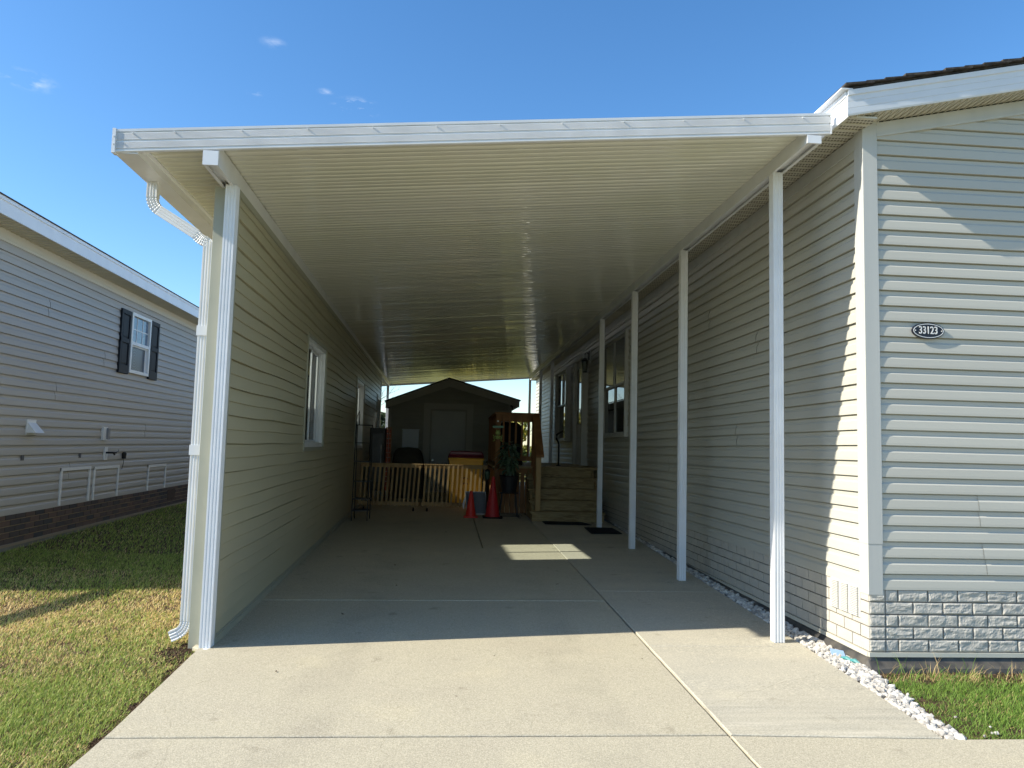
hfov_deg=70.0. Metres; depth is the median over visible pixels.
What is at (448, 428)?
door
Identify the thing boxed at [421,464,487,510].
slat gate
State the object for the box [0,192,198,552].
house
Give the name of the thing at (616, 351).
window
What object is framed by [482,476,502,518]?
traffic cone
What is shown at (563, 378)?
window
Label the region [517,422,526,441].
shrub
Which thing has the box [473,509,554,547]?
driveway
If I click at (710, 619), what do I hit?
walkway
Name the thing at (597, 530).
rubber mat
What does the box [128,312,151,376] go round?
window
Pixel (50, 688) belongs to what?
grass
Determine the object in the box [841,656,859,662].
plastic scrap
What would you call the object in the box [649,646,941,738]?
walkway
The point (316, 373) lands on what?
window
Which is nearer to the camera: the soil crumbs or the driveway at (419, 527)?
the soil crumbs
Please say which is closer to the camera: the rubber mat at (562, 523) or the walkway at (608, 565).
the walkway at (608, 565)
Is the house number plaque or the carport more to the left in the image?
the carport
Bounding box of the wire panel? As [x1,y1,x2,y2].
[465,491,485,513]
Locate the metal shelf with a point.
(355, 498)
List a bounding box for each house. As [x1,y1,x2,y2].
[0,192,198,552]
[530,57,1023,673]
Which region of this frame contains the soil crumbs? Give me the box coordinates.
[56,640,1021,767]
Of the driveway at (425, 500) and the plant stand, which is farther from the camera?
the driveway at (425, 500)
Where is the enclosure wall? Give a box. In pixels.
[188,186,381,649]
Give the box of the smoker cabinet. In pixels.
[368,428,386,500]
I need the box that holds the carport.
[111,113,831,649]
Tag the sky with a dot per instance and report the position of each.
(73, 72)
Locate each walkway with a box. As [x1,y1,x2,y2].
[523,513,637,540]
[548,539,717,592]
[598,591,804,648]
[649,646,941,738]
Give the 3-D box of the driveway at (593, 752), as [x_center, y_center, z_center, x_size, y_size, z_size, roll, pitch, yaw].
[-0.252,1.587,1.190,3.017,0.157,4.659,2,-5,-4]
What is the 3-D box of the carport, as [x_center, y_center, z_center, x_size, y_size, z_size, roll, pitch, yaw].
[-1.289,0.689,14.511,5.438,3.785,19.695,2,-5,-4]
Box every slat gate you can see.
[357,462,422,510]
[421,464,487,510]
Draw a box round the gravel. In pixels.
[610,521,998,739]
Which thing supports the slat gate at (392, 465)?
on the driveway at (419, 527)
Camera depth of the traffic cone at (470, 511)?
13.09 m
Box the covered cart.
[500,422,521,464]
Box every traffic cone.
[463,491,477,517]
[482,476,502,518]
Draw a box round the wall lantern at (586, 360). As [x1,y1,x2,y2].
[581,349,590,372]
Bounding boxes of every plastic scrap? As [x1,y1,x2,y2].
[830,648,844,655]
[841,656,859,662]
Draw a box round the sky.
[0,0,1023,445]
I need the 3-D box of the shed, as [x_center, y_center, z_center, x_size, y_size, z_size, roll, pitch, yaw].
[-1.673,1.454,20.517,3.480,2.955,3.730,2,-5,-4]
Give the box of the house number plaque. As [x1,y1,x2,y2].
[911,323,943,338]
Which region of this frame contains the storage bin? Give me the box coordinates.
[448,451,483,502]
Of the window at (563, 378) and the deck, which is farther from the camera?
the window at (563, 378)
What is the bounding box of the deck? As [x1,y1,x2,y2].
[486,412,605,522]
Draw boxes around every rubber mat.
[542,521,590,524]
[584,527,621,533]
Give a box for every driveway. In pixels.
[69,736,756,767]
[104,600,726,738]
[262,547,603,600]
[318,506,481,547]
[361,485,524,508]
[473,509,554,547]
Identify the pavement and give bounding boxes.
[731,736,1023,767]
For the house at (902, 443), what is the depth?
5.18 m
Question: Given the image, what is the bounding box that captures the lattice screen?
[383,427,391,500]
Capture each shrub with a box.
[380,412,385,427]
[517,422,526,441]
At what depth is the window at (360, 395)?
14.78 m
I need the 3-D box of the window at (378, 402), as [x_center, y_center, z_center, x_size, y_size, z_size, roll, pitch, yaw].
[-3.529,0.980,18.858,0.174,1.345,1.271,2,-5,-6]
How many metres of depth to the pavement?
3.47 m
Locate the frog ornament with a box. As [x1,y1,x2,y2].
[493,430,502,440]
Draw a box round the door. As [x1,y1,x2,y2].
[430,411,465,491]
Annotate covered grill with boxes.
[392,447,423,498]
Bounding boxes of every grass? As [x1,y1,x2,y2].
[0,502,194,767]
[877,653,1023,739]
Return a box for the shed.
[384,377,520,492]
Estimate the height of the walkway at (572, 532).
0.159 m
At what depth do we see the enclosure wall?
6.58 m
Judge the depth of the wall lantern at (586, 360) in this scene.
15.36 m
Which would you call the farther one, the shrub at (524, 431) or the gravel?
the shrub at (524, 431)
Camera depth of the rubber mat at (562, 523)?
12.39 m
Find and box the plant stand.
[499,492,519,517]
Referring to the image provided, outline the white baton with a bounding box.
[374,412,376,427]
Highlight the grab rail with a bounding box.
[556,430,562,465]
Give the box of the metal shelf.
[351,410,372,520]
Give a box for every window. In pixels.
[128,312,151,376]
[302,332,327,451]
[354,376,364,450]
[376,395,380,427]
[554,366,571,441]
[603,329,629,437]
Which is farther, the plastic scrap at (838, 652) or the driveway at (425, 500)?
the driveway at (425, 500)
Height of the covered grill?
1.170 m
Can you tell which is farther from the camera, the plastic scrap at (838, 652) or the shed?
the shed
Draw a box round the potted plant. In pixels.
[496,441,522,492]
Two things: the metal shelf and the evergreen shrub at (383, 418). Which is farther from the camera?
the evergreen shrub at (383, 418)
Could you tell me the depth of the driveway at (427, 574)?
7.51 m

